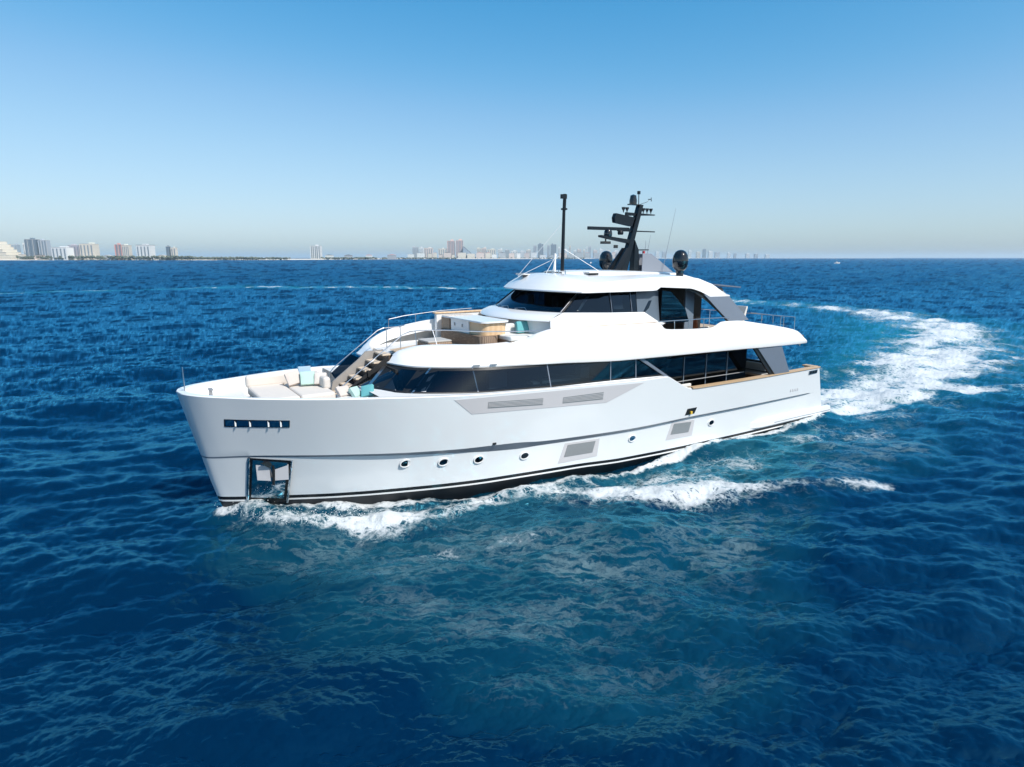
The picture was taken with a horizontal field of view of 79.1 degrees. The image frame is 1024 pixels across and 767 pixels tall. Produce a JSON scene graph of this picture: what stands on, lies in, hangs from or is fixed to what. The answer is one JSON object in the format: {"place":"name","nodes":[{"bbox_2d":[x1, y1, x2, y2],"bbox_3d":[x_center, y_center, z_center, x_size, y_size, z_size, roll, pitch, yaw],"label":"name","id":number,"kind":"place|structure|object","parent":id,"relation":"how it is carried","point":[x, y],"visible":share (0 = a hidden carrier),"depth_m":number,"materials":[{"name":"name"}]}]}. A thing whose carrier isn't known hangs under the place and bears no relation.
{"place":"outdoors","nodes":[
{"label":"outdoors","id":0,"kind":"place"},
{"bbox_2d":[0,258,593,259],"bbox_3d":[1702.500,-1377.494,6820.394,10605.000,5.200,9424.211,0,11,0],"label":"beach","id":1,"kind":"structure","parent":0,"point":[313,259],"depth_m":2773.54,"materials":[{"name":"beige sand"}]},
{"bbox_2d":[33,255,45,259],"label":"shore house","id":2,"kind":"structure","parent":1,"relation":"on","point":[35,258],"depth_m":2322.73,"materials":[{"name":"grey"}]},
{"bbox_2d":[51,246,74,259],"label":"city building","id":3,"kind":"structure","parent":1,"relation":"on","point":[63,251],"depth_m":2311.26,"materials":[{"name":"white concrete"}]},
{"bbox_2d":[114,243,123,259],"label":"city building","id":4,"kind":"structure","parent":1,"relation":"on","point":[118,249],"depth_m":2337.76,"materials":[{"name":"pink"}]},
{"bbox_2d":[121,244,132,259],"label":"city building","id":5,"kind":"structure","parent":1,"relation":"on","point":[127,250],"depth_m":2339.56,"materials":[{"name":"beige concrete"}]},
{"bbox_2d":[136,244,155,259],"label":"city building","id":6,"kind":"structure","parent":1,"relation":"on","point":[145,250],"depth_m":2331.43,"materials":[{"name":"grey concrete"}]},
{"bbox_2d":[417,337,451,344],"bbox_3d":[-3.470,-1.824,27.771,1.200,0.320,1.200,-7,14,-32],"label":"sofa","id":7,"kind":"object","parent":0,"point":[430,341],"visible":0.83,"depth_m":27.46,"materials":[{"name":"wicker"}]},
{"bbox_2d":[0,258,1023,766],"bbox_3d":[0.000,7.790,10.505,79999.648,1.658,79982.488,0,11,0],"label":"sea","id":8,"kind":"structure","parent":0,"point":[144,622],"depth_m":18.50,"materials":[{"name":"liquid"}]},
{"bbox_2d":[0,284,768,303],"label":"old wake foam","id":9,"kind":"object","parent":8,"relation":"on","point":[389,287],"visible":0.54,"depth_m":199.41,"materials":[{"name":"liquid"}]},
{"bbox_2d":[176,191,829,506],"bbox_3d":[2.855,-2.450,31.407,35.370,14.500,8.600,-7,14,-32],"label":"motor yacht","id":10,"kind":"object","parent":8,"relation":"on","point":[613,365],"visible":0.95,"depth_m":26.78,"materials":[{"name":"paint"}]},
{"bbox_2d":[245,370,335,397],"bbox_3d":[-8.667,0.314,24.282,2.800,1.100,3.120,-7,14,-32],"label":"foredeck sofa","id":11,"kind":"object","parent":10,"relation":"on","point":[270,385],"visible":0.59,"depth_m":24.26,"materials":[{"name":"beige fabric"}]},
{"bbox_2d":[284,370,300,386],"bbox_3d":[-8.720,-0.207,24.734,0.561,0.562,0.230,-20,-13,-29],"label":"pillow","id":12,"kind":"object","parent":11,"relation":"on","point":[292,378],"visible":0.96,"depth_m":24.63,"materials":[{"name":"beige fabric"}]},
{"bbox_2d":[297,366,310,373],"bbox_3d":[-8.472,-0.450,25.332,0.511,0.511,0.210,-6,-12,-26],"label":"pillow","id":13,"kind":"object","parent":11,"relation":"on","point":[303,368],"visible":0.52,"depth_m":25.27,"materials":[{"name":"blue fabric"}]},
{"bbox_2d":[300,371,314,385],"bbox_3d":[-8.154,-0.208,24.740,0.561,0.562,0.208,-4,-18,-21],"label":"pillow","id":14,"kind":"object","parent":11,"relation":"on","point":[306,377],"visible":1,"depth_m":24.65,"materials":[{"name":"green fabric"}]},
{"bbox_2d":[314,373,326,384],"bbox_3d":[-7.649,-0.194,24.770,0.472,0.471,0.249,-1,-13,-4],"label":"pillow","id":15,"kind":"object","parent":11,"relation":"on","point":[316,378],"visible":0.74,"depth_m":24.66,"materials":[{"name":"beige fabric"}]},
{"bbox_2d":[335,385,350,396],"bbox_3d":[-6.478,0.315,23.820,0.511,0.230,0.461,-11,56,-43],"label":"pillow","id":16,"kind":"object","parent":10,"relation":"on","point":[342,391],"visible":0.84,"depth_m":23.70,"materials":[{"name":"beige fabric"}]},
{"bbox_2d":[348,386,360,396],"bbox_3d":[-6.005,0.336,23.770,0.209,0.431,0.432,-40,-10,29],"label":"pillow","id":17,"kind":"object","parent":10,"relation":"on","point":[355,391],"visible":0.81,"depth_m":23.64,"materials":[{"name":"green fabric"}]},
{"bbox_2d":[361,384,373,396],"bbox_3d":[-5.523,0.287,23.712,0.472,0.472,0.209,-11,-28,8],"label":"pillow","id":18,"kind":"object","parent":10,"relation":"on","point":[365,390],"visible":0.89,"depth_m":23.62,"materials":[{"name":"teal fabric"}]},
{"bbox_2d":[433,310,507,343],"bbox_3d":[-1.448,-2.565,29.225,2.750,1.395,4.770,-7,14,-32],"label":"lounge bar","id":19,"kind":"object","parent":10,"relation":"on","point":[471,320],"visible":0.88,"depth_m":28.15,"materials":[{"name":"wicker"}]},
{"bbox_2d":[451,319,469,333],"bbox_3d":[-2.380,-2.667,28.456,0.060,0.600,1.750,-7,14,-32],"label":"door panel","id":20,"kind":"structure","parent":19,"relation":"in","point":[466,325],"depth_m":28.38,"materials":[{"name":"white"}]},
{"bbox_2d":[498,323,533,342],"bbox_3d":[0.575,-2.173,27.781,2.400,1.000,1.425,-7,14,-32],"label":"lounge sofa","id":21,"kind":"object","parent":10,"relation":"on","point":[510,336],"visible":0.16,"depth_m":27.39,"materials":[{"name":"fabric"}]},
{"bbox_2d":[515,321,528,332],"bbox_3d":[0.457,-2.525,27.708,0.632,0.512,0.211,-7,-1,-32],"label":"pillow","id":22,"kind":"object","parent":21,"relation":"on","point":[521,325],"visible":0.88,"depth_m":27.59,"materials":[{"name":"teal fabric"}]},
{"bbox_2d":[564,290,659,320],"bbox_3d":[4.745,-3.469,29.013,5.901,1.650,0.335,-7,13,-30],"label":"side window","id":23,"kind":"structure","parent":10,"relation":"in","point":[647,302],"depth_m":29.06,"materials":[{"name":"black glass"}]},
{"bbox_2d":[693,318,708,328],"bbox_3d":[10.240,-3.095,34.357,1.074,1.150,0.870,-7,14,-32],"label":"deck chair","id":24,"kind":"object","parent":10,"relation":"on","point":[695,324],"visible":0.23,"depth_m":33.85,"materials":[{"name":"brown wood"}]},
{"bbox_2d":[745,358,767,377],"bbox_3d":[13.847,-1.002,38.874,1.125,1.250,5.000,-7,14,-32],"label":"cockpit sofa","id":25,"kind":"object","parent":10,"relation":"on","point":[754,367],"visible":0.15,"depth_m":37.43,"materials":[{"name":"grey fabric"}]},
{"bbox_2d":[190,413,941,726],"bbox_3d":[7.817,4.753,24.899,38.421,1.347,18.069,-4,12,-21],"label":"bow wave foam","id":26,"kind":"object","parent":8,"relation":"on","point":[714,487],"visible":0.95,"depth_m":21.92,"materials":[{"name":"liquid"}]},
{"bbox_2d":[217,496,380,522],"bbox_3d":[-8.873,4.505,23.787,8.179,0.532,3.357,7,13,31],"label":"bow spray","id":27,"kind":"object","parent":26,"relation":"on","point":[313,514],"visible":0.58,"depth_m":22.84,"materials":[{"name":"white liquid"}]},
{"bbox_2d":[707,300,1023,435],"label":"stern wake foam","id":28,"kind":"object","parent":8,"relation":"on","point":[927,373],"visible":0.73,"depth_m":57.56,"materials":[{"name":"liquid"}]},
{"bbox_2d":[0,0,1023,257],"label":"sky","id":29,"kind":"structure","parent":0,"point":[205,128],"materials":[{"name":"blue"}]},
{"bbox_2d":[737,305,747,320],"bbox_3d":[13.024,-3.759,36.566,1.692,1.573,0.700,-7,14,-32],"label":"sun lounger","id":30,"kind":"object","parent":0,"point":[743,309],"visible":0.21,"depth_m":36.60,"materials":[{"name":"white fabric"}]},
{"bbox_3d":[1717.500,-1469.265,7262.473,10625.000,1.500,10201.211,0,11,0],"label":"coast land","id":31,"kind":"structure","parent":0,"visible":0},
{"bbox_2d":[0,241,20,258],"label":"city building","id":32,"kind":"structure","parent":31,"relation":"on","point":[7,251],"depth_m":2335.19,"materials":[{"name":"beige"}]},
{"bbox_2d":[11,243,21,253],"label":"city building","id":33,"kind":"structure","parent":31,"relation":"on","point":[17,246],"depth_m":2377.44,"materials":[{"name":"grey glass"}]},
{"bbox_2d":[24,238,39,255],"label":"city building","id":34,"kind":"structure","parent":31,"relation":"on","point":[31,247],"depth_m":2331.34,"materials":[{"name":"stone"}]},
{"bbox_2d":[38,239,51,258],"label":"city building","id":35,"kind":"structure","parent":31,"relation":"on","point":[44,246],"depth_m":2336.08,"materials":[{"name":"grey"}]},
{"bbox_2d":[68,244,79,258],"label":"city building","id":36,"kind":"structure","parent":31,"relation":"on","point":[76,249],"depth_m":2371.36,"materials":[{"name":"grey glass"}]},
{"bbox_2d":[79,242,99,258],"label":"city building","id":37,"kind":"structure","parent":31,"relation":"on","point":[91,249],"depth_m":2369.53,"materials":[{"name":"white concrete"}]},
{"bbox_2d":[165,245,171,259],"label":"city building","id":38,"kind":"structure","parent":31,"relation":"on","point":[168,251],"depth_m":2342.34,"materials":[{"name":"stone"}]},
{"bbox_2d":[170,247,178,259],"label":"city building","id":39,"kind":"structure","parent":31,"relation":"on","point":[174,250],"depth_m":2341.62,"materials":[{"name":"beige glass"}]},
{"bbox_2d":[16,255,583,259],"bbox_3d":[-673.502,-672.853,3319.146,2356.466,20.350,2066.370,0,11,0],"label":"coastal trees","id":40,"kind":"object","parent":31,"relation":"on","point":[172,257],"visible":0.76,"depth_m":2379.30,"materials":[{"name":"green plant"}]},
{"bbox_2d":[310,245,321,258],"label":"city building","id":41,"kind":"structure","parent":31,"relation":"on","point":[315,251],"depth_m":2920.45,"materials":[{"name":"white"}]},
{"bbox_2d":[387,254,396,259],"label":"shore house","id":42,"kind":"structure","parent":31,"relation":"on","point":[391,257],"depth_m":3122.01,"materials":[{"name":"grey"}]},
{"bbox_2d":[412,246,418,257],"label":"city building","id":43,"kind":"structure","parent":31,"relation":"on","point":[415,250],"depth_m":4388.09,"materials":[{"name":"grey glass"}]},
{"bbox_2d":[417,253,424,257],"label":"shore house","id":44,"kind":"structure","parent":31,"relation":"on","point":[419,255],"depth_m":4292.76,"materials":[{"name":"grey"}]},
{"bbox_2d":[424,247,432,256],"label":"city building","id":45,"kind":"structure","parent":31,"relation":"on","point":[428,250],"depth_m":4429.78,"materials":[{"name":"white glass"}]},
{"bbox_2d":[438,248,446,257],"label":"city building","id":46,"kind":"structure","parent":31,"relation":"on","point":[442,251],"depth_m":4382.11,"materials":[{"name":"grey glass"}]},
{"bbox_2d":[444,252,450,257],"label":"shore house","id":47,"kind":"structure","parent":31,"relation":"on","point":[447,254],"depth_m":4292.49,"materials":[{"name":"grey"}]},
{"bbox_2d":[447,239,454,256],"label":"city building","id":48,"kind":"structure","parent":31,"relation":"on","point":[451,246],"depth_m":4378.18,"materials":[{"name":"grey concrete"}]},
{"bbox_2d":[456,239,462,257],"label":"city building","id":49,"kind":"structure","parent":31,"relation":"on","point":[459,245],"depth_m":4377.87,"materials":[{"name":"grey"}]},
{"bbox_2d":[458,252,465,257],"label":"shore house","id":50,"kind":"structure","parent":31,"relation":"on","point":[461,255],"depth_m":4290.53,"materials":[{"name":"grey"}]},
{"bbox_2d":[463,246,475,257],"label":"city building","id":51,"kind":"structure","parent":31,"relation":"on","point":[465,250],"depth_m":4322.79,"materials":[{"name":"grey"}]},
{"bbox_2d":[467,253,474,257],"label":"shore house","id":52,"kind":"structure","parent":31,"relation":"on","point":[470,255],"depth_m":4290.53,"materials":[{"name":"grey"}]},
{"bbox_2d":[476,252,483,257],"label":"shore house","id":53,"kind":"structure","parent":31,"relation":"on","point":[479,255],"depth_m":4290.47,"materials":[{"name":"white"}]},
{"bbox_2d":[482,247,485,257],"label":"city building","id":54,"kind":"structure","parent":31,"relation":"on","point":[484,250],"depth_m":4488.12,"materials":[{"name":"grey glass"}]},
{"bbox_2d":[487,249,495,257],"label":"city building","id":55,"kind":"structure","parent":31,"relation":"on","point":[492,251],"depth_m":4479.44,"materials":[{"name":"white glass"}]},
{"bbox_2d":[499,252,505,257],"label":"shore house","id":56,"kind":"structure","parent":31,"relation":"on","point":[502,254],"depth_m":4292.20,"materials":[{"name":"grey"}]},
{"bbox_2d":[531,252,536,257],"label":"shore house","id":57,"kind":"structure","parent":31,"relation":"on","point":[534,254],"depth_m":5660.84,"materials":[{"name":"grey"}]},
{"bbox_2d":[538,243,542,257],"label":"city building","id":58,"kind":"structure","parent":31,"relation":"on","point":[540,248],"depth_m":5847.36,"materials":[{"name":"concrete"}]},
{"bbox_2d":[547,244,549,257],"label":"city building","id":59,"kind":"structure","parent":31,"relation":"on","point":[548,247],"depth_m":5859.74,"materials":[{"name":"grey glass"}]},
{"bbox_2d":[551,243,555,254],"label":"city building","id":60,"kind":"structure","parent":31,"relation":"on","point":[553,248],"depth_m":5846.44,"materials":[{"name":"stone"}]},
{"bbox_2d":[574,252,582,257],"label":"shore house","id":61,"kind":"structure","parent":31,"relation":"on","point":[578,254],"depth_m":5655.94,"materials":[{"name":"grey"}]},
{"bbox_2d":[593,253,598,258],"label":"shore house","id":62,"kind":"structure","parent":31,"relation":"on","point":[595,255],"depth_m":5664.02,"materials":[{"name":"grey"}]},
{"bbox_2d":[696,251,700,257],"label":"city building","id":63,"kind":"structure","parent":31,"relation":"on","point":[698,254],"depth_m":8794.66,"materials":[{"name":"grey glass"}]},
{"bbox_2d":[702,249,705,257],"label":"city building","id":64,"kind":"structure","parent":31,"relation":"on","point":[704,253],"depth_m":8796.76,"materials":[{"name":"stone"}]},
{"bbox_2d":[708,251,712,257],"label":"city building","id":65,"kind":"structure","parent":31,"relation":"on","point":[710,254],"depth_m":8794.66,"materials":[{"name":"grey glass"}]},
{"bbox_2d":[714,252,719,257],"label":"city building","id":66,"kind":"structure","parent":31,"relation":"on","point":[716,254],"depth_m":8792.23,"materials":[{"name":"grey glass"}]}
]}

